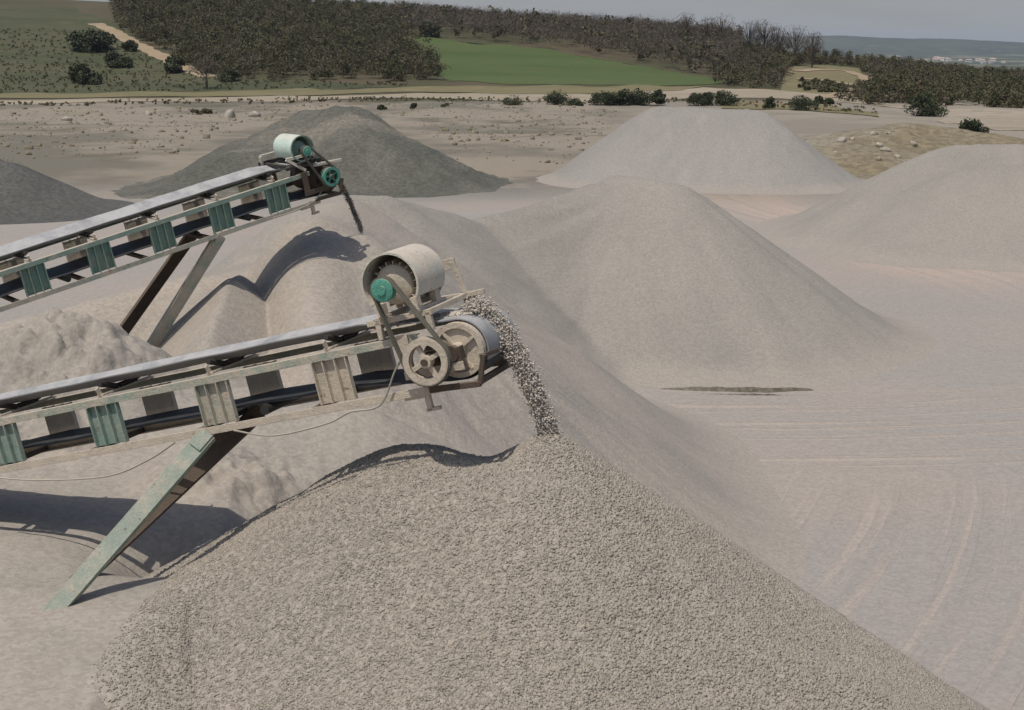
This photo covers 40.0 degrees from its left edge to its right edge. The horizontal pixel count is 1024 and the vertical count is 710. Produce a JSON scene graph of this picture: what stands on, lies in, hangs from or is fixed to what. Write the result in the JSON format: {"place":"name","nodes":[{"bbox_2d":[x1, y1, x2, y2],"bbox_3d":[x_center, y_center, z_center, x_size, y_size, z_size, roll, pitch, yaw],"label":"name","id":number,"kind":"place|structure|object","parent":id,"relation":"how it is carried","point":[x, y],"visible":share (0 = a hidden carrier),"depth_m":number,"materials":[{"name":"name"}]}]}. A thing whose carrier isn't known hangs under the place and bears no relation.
{"place":"outdoors","nodes":[
{"label":"outdoors","id":0,"kind":"place"},
{"bbox_2d":[0,6,410,93],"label":"meadow","id":1,"kind":"structure","parent":0,"point":[34,20],"depth_m":321.51,"materials":[{"name":"green plant"}]},
{"bbox_2d":[67,62,94,83],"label":"bush","id":2,"kind":"object","parent":1,"relation":"on","point":[76,68],"visible":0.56,"depth_m":289.19,"materials":[{"name":"green plant"}]},
{"bbox_2d":[64,28,102,52],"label":"bush","id":3,"kind":"object","parent":1,"relation":"on","point":[93,43],"visible":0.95,"depth_m":341.08,"materials":[{"name":"green plant"}]},
{"bbox_2d":[75,70,102,84],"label":"bush","id":4,"kind":"object","parent":1,"relation":"on","point":[95,78],"visible":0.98,"depth_m":288.00,"materials":[{"name":"green plant"}]},
{"bbox_2d":[82,29,117,50],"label":"bush","id":5,"kind":"object","parent":1,"relation":"on","point":[108,38],"visible":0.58,"depth_m":343.52,"materials":[{"name":"green plant"}]},
{"bbox_2d":[103,50,132,67],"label":"bush","id":6,"kind":"object","parent":1,"relation":"on","point":[109,58],"visible":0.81,"depth_m":318.71,"materials":[{"name":"green plant"}]},
{"bbox_2d":[112,56,134,67],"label":"bush","id":7,"kind":"object","parent":1,"relation":"on","point":[124,62],"visible":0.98,"depth_m":318.15,"materials":[{"name":"green plant"}]},
{"bbox_2d":[121,39,138,51],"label":"bush","id":8,"kind":"object","parent":1,"relation":"on","point":[132,45],"visible":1,"depth_m":343.58,"materials":[{"name":"green plant"}]},
{"bbox_2d":[163,55,185,72],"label":"bush","id":9,"kind":"object","parent":1,"relation":"on","point":[173,63],"visible":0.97,"depth_m":310.52,"materials":[{"name":"green plant"}]},
{"bbox_2d":[0,28,407,92],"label":"grass tufts","id":10,"kind":"object","parent":1,"relation":"on","point":[45,76],"visible":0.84,"depth_m":298.13,"materials":[{"name":"green plant"}]},
{"bbox_2d":[187,50,224,88],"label":"bare tree","id":11,"kind":"object","parent":1,"relation":"on","point":[200,69],"visible":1,"depth_m":279.37,"materials":[{"name":"brown plant"}]},
{"bbox_2d":[217,66,239,81],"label":"bush","id":12,"kind":"object","parent":1,"relation":"on","point":[231,74],"visible":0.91,"depth_m":294.96,"materials":[{"name":"green plant"}]},
{"bbox_2d":[0,87,903,107],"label":"dirt road","id":13,"kind":"structure","parent":0,"point":[740,93],"depth_m":256.35,"materials":[{"name":"beige soil"}]},
{"bbox_2d":[0,0,1023,709],"bbox_3d":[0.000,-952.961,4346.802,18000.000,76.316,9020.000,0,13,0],"label":"ground","id":14,"kind":"structure","parent":0,"point":[900,492],"depth_m":36.11,"materials":[{"name":"beige soil"}]},
{"bbox_2d":[60,116,72,120],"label":"rock","id":15,"kind":"object","parent":14,"relation":"on","point":[67,118],"visible":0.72,"depth_m":172.67,"materials":[{"name":"stone"}]},
{"bbox_2d":[0,159,134,224],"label":"gravel pile","id":16,"kind":"object","parent":14,"relation":"on","point":[28,195],"visible":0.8,"depth_m":68.38,"materials":[{"name":"grey gravel"}]},
{"bbox_2d":[88,23,214,76],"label":"footpath","id":17,"kind":"structure","parent":14,"relation":"on","point":[120,35],"depth_m":350.85,"materials":[{"name":"beige soil"}]},
{"bbox_2d":[190,108,203,114],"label":"weed clump","id":18,"kind":"object","parent":14,"relation":"on","point":[196,111],"visible":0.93,"depth_m":200.05,"materials":[{"name":"green plant"}]},
{"bbox_2d":[201,108,212,113],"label":"weed clump","id":19,"kind":"object","parent":14,"relation":"on","point":[206,111],"visible":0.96,"depth_m":202.41,"materials":[{"name":"green plant"}]},
{"bbox_2d":[224,109,234,117],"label":"rock","id":20,"kind":"object","parent":14,"relation":"on","point":[229,113],"visible":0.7,"depth_m":191.81,"materials":[{"name":"stone"}]},
{"bbox_2d":[248,111,260,116],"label":"rock","id":21,"kind":"object","parent":14,"relation":"on","point":[254,114],"visible":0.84,"depth_m":193.95,"materials":[{"name":"stone"}]},
{"bbox_2d":[108,0,451,80],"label":"woodland","id":22,"kind":"object","parent":14,"relation":"on","point":[358,41],"visible":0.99,"depth_m":357.83,"materials":[{"name":"green plant"}]},
{"bbox_2d":[0,101,616,163],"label":"rubble","id":23,"kind":"object","parent":14,"relation":"on","point":[205,136],"visible":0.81,"depth_m":156.51,"materials":[{"name":"beige tan-brown stone"}]},
{"bbox_2d":[110,105,512,198],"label":"gravel pile","id":24,"kind":"object","parent":14,"relation":"on","point":[379,156],"visible":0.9,"depth_m":80.78,"materials":[{"name":"grey gravel"}]},
{"bbox_2d":[0,84,711,97],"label":"grass verge","id":25,"kind":"object","parent":14,"relation":"on","point":[545,89],"depth_m":274.98,"materials":[{"name":"green plant"}]},
{"bbox_2d":[377,104,386,109],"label":"weed clump","id":26,"kind":"object","parent":14,"relation":"on","point":[381,107],"visible":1,"depth_m":215.69,"materials":[{"name":"green plant"}]},
{"bbox_2d":[0,196,804,709],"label":"sand heap","id":27,"kind":"object","parent":14,"relation":"on","point":[304,270],"visible":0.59,"depth_m":18.82,"materials":[{"name":"beige sand"}]},
{"bbox_2d":[0,133,343,346],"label":"conveyor","id":28,"kind":"object","parent":27,"relation":"on","point":[311,175],"visible":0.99,"depth_m":20.93,"materials":[{"name":"grey metal"}]},
{"bbox_2d":[0,244,514,609],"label":"conveyor","id":29,"kind":"object","parent":27,"relation":"on","point":[408,280],"visible":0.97,"depth_m":12.76,"materials":[{"name":"grey metal"}]},
{"bbox_2d":[275,150,363,233],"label":"falling sand","id":30,"kind":"structure","parent":27,"relation":"on","point":[355,215],"depth_m":22.79,"materials":[{"name":"stone"}]},
{"bbox_2d":[409,102,416,108],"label":"weed clump","id":31,"kind":"object","parent":14,"relation":"on","point":[413,105],"visible":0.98,"depth_m":216.55,"materials":[{"name":"green plant"}]},
{"bbox_2d":[0,95,876,112],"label":"verge weeds","id":32,"kind":"object","parent":14,"relation":"on","point":[401,98],"visible":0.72,"depth_m":233.53,"materials":[{"name":"green plant"}]},
{"bbox_2d":[501,95,524,104],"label":"weed clump","id":33,"kind":"object","parent":14,"relation":"on","point":[516,101],"visible":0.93,"depth_m":220.51,"materials":[{"name":"green plant"}]},
{"bbox_2d":[83,432,989,709],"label":"gravel pile","id":34,"kind":"object","parent":14,"relation":"on","point":[551,572],"visible":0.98,"depth_m":11.32,"materials":[{"name":"grey gravel"}]},
{"bbox_2d":[373,293,563,436],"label":"falling gravel","id":35,"kind":"structure","parent":34,"relation":"on","point":[516,352],"depth_m":12.22,"materials":[{"name":"grey gravel"}]},
{"bbox_2d":[544,89,571,104],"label":"bush","id":36,"kind":"object","parent":14,"relation":"on","point":[557,98],"visible":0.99,"depth_m":224.25,"materials":[{"name":"green plant"}]},
{"bbox_2d":[387,0,746,72],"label":"bare woodland","id":37,"kind":"object","parent":14,"relation":"on","point":[665,34],"visible":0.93,"depth_m":399.36,"materials":[{"name":"plant"}]},
{"bbox_2d":[203,175,937,389],"bbox_3d":[-0.471,-2.567,39.438,27.923,4.556,19.368,-7,14,-28],"label":"gravel pile","id":38,"kind":"object","parent":14,"relation":"on","point":[633,283],"visible":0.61,"depth_m":37.57,"materials":[{"name":"grey gravel"}]},
{"bbox_2d":[567,98,583,105],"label":"bush","id":39,"kind":"object","parent":14,"relation":"on","point":[575,102],"visible":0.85,"depth_m":222.52,"materials":[{"name":"green plant"}]},
{"bbox_2d":[588,90,609,104],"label":"bush","id":40,"kind":"object","parent":14,"relation":"on","point":[594,99],"visible":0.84,"depth_m":224.43,"materials":[{"name":"green plant"}]},
{"bbox_2d":[598,91,623,105],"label":"bush","id":41,"kind":"object","parent":14,"relation":"on","point":[608,100],"visible":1,"depth_m":222.66,"materials":[{"name":"green plant"}]},
{"bbox_2d":[612,89,634,105],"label":"bush","id":42,"kind":"object","parent":14,"relation":"on","point":[619,95],"visible":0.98,"depth_m":222.45,"materials":[{"name":"green plant"}]},
{"bbox_2d":[622,88,657,105],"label":"bush","id":43,"kind":"object","parent":14,"relation":"on","point":[638,98],"visible":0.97,"depth_m":221.88,"materials":[{"name":"green plant"}]},
{"bbox_2d":[651,89,665,104],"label":"bush","id":44,"kind":"object","parent":14,"relation":"on","point":[660,97],"visible":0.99,"depth_m":221.79,"materials":[{"name":"green plant"}]},
{"bbox_2d":[676,12,698,35],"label":"bare tree","id":45,"kind":"object","parent":14,"relation":"on","point":[686,24],"visible":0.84,"depth_m":411.73,"materials":[{"name":"grey plant"}]},
{"bbox_2d":[685,92,708,105],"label":"bush","id":46,"kind":"object","parent":14,"relation":"on","point":[696,99],"visible":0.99,"depth_m":220.94,"materials":[{"name":"green plant"}]},
{"bbox_2d":[536,107,864,194],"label":"gravel pile","id":47,"kind":"object","parent":14,"relation":"on","point":[720,151],"visible":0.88,"depth_m":81.71,"materials":[{"name":"grey gravel"}]},
{"bbox_2d":[692,16,719,36],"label":"bare tree","id":48,"kind":"object","parent":14,"relation":"on","point":[706,31],"visible":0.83,"depth_m":406.90,"materials":[{"name":"grey plant"}]},
{"bbox_2d":[703,92,715,105],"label":"bush","id":49,"kind":"object","parent":14,"relation":"on","point":[711,96],"visible":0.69,"depth_m":222.14,"materials":[{"name":"green plant"}]},
{"bbox_2d":[706,13,738,39],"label":"bare tree","id":50,"kind":"object","parent":14,"relation":"on","point":[724,22],"visible":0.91,"depth_m":403.44,"materials":[{"name":"grey plant"}]},
{"bbox_2d":[662,387,812,395],"bbox_3d":[5.381,0.839,34.310,6.360,0.159,3.960,0,13,0],"label":"gravel windrow","id":51,"kind":"object","parent":14,"relation":"on","point":[747,389],"visible":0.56,"depth_m":34.20,"materials":[{"name":"grey gravel"}]},
{"bbox_2d":[734,18,764,45],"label":"bare tree","id":52,"kind":"object","parent":14,"relation":"on","point":[748,41],"visible":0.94,"depth_m":396.67,"materials":[{"name":"grey plant"}]},
{"bbox_2d":[748,19,778,48],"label":"bare tree","id":53,"kind":"object","parent":14,"relation":"on","point":[763,35],"visible":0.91,"depth_m":393.02,"materials":[{"name":"grey plant"}]},
{"bbox_2d":[764,24,788,50],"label":"bare tree","id":54,"kind":"object","parent":14,"relation":"on","point":[777,43],"visible":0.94,"depth_m":389.85,"materials":[{"name":"grey plant"}]},
{"bbox_2d":[782,25,808,64],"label":"bare tree","id":55,"kind":"object","parent":14,"relation":"on","point":[798,44],"visible":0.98,"depth_m":385.70,"materials":[{"name":"grey plant"}]},
{"bbox_2d":[721,101,878,116],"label":"verge strip","id":56,"kind":"object","parent":14,"relation":"on","point":[750,106],"visible":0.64,"depth_m":216.94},
{"bbox_2d":[715,89,739,105],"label":"bush","id":57,"kind":"object","parent":56,"relation":"on","point":[727,99],"visible":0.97,"depth_m":222.98,"materials":[{"name":"green plant"}]},
{"bbox_2d":[762,96,775,108],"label":"bush","id":58,"kind":"object","parent":56,"relation":"on","point":[768,104],"visible":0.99,"depth_m":213.95,"materials":[{"name":"green plant"}]},
{"bbox_2d":[788,94,819,110],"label":"bush","id":59,"kind":"object","parent":56,"relation":"on","point":[801,106],"visible":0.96,"depth_m":208.66,"materials":[{"name":"green plant"}]},
{"bbox_2d":[812,95,824,103],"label":"bush","id":60,"kind":"object","parent":14,"relation":"on","point":[820,98],"visible":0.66,"depth_m":227.54,"materials":[{"name":"green plant"}]},
{"bbox_2d":[781,65,862,96],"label":"clearing","id":61,"kind":"structure","parent":14,"relation":"on","point":[837,74],"depth_m":343.06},
{"bbox_2d":[798,31,824,67],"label":"bare tree","id":62,"kind":"object","parent":61,"relation":"on","point":[812,48],"visible":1,"depth_m":381.55,"materials":[{"name":"grey plant"}]},
{"bbox_2d":[797,77,851,91],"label":"scrub patch","id":63,"kind":"object","parent":61,"relation":"on","point":[825,85],"visible":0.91,"depth_m":289.22,"materials":[{"name":"green plant"}]},
{"bbox_2d":[822,97,834,103],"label":"bush","id":64,"kind":"object","parent":14,"relation":"on","point":[829,100],"visible":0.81,"depth_m":225.85,"materials":[{"name":"green plant"}]},
{"bbox_2d":[706,35,1023,88],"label":"scrubland","id":65,"kind":"structure","parent":14,"relation":"on","point":[771,64],"depth_m":356.19,"materials":[{"name":"green plant"}]},
{"bbox_2d":[753,144,1023,272],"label":"gravel pile","id":66,"kind":"object","parent":14,"relation":"on","point":[956,207],"visible":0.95,"depth_m":56.87,"materials":[{"name":"grey gravel"}]},
{"bbox_2d":[801,123,1023,178],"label":"soil mound","id":67,"kind":"object","parent":14,"relation":"on","point":[859,154],"visible":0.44,"depth_m":97.08,"materials":[{"name":"brown soil"}]},
{"bbox_2d":[837,137,846,141],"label":"rock","id":68,"kind":"object","parent":67,"relation":"on","point":[841,139],"visible":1,"depth_m":96.37,"materials":[{"name":"stone"}]},
{"bbox_2d":[880,147,891,151],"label":"rock","id":69,"kind":"object","parent":67,"relation":"on","point":[885,149],"visible":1,"depth_m":92.79,"materials":[{"name":"stone"}]},
{"bbox_2d":[910,141,917,146],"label":"rock","id":70,"kind":"object","parent":67,"relation":"on","point":[913,144],"visible":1,"depth_m":96.24,"materials":[{"name":"stone"}]},
{"bbox_2d":[902,91,949,116],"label":"bush","id":71,"kind":"object","parent":14,"relation":"on","point":[930,108],"visible":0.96,"depth_m":200.67,"materials":[{"name":"green plant"}]},
{"bbox_2d":[833,63,1023,107],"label":"thicket","id":72,"kind":"object","parent":14,"relation":"on","point":[893,83],"visible":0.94,"depth_m":236.93,"materials":[{"name":"green plant"}]},
{"bbox_2d":[958,117,988,132],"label":"bush","id":73,"kind":"object","parent":14,"relation":"on","point":[973,125],"visible":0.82,"depth_m":138.10,"materials":[{"name":"green plant"}]},
{"bbox_2d":[938,108,1023,130],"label":"bare earth","id":74,"kind":"structure","parent":14,"relation":"on","point":[990,118],"depth_m":194.78,"materials":[{"name":"beige soil"}]},
{"bbox_2d":[82,0,1023,41],"label":"sky","id":75,"kind":"structure","parent":0,"point":[986,20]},
{"bbox_2d":[405,35,720,85],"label":"green field","id":76,"kind":"structure","parent":0,"point":[495,63],"depth_m":335.71,"materials":[{"name":"green plant"}]},
{"bbox_2d":[419,21,439,37],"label":"bush","id":77,"kind":"object","parent":76,"relation":"on","point":[429,32],"visible":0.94,"depth_m":394.65,"materials":[{"name":"green plant"}]},
{"bbox_2d":[796,78,852,84],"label":"dirt track","id":78,"kind":"structure","parent":0,"point":[822,79],"depth_m":323.96,"materials":[{"name":"beige soil"}]},
{"bbox_2d":[794,68,871,97],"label":"dirt track","id":79,"kind":"structure","parent":0,"point":[860,76],"depth_m":354.03,"materials":[{"name":"beige soil"}]},
{"bbox_2d":[741,35,1023,54],"bbox_3d":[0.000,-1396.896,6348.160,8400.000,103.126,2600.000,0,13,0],"label":"hills","id":80,"kind":"structure","parent":0,"point":[857,45],"depth_m":5742.83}
]}

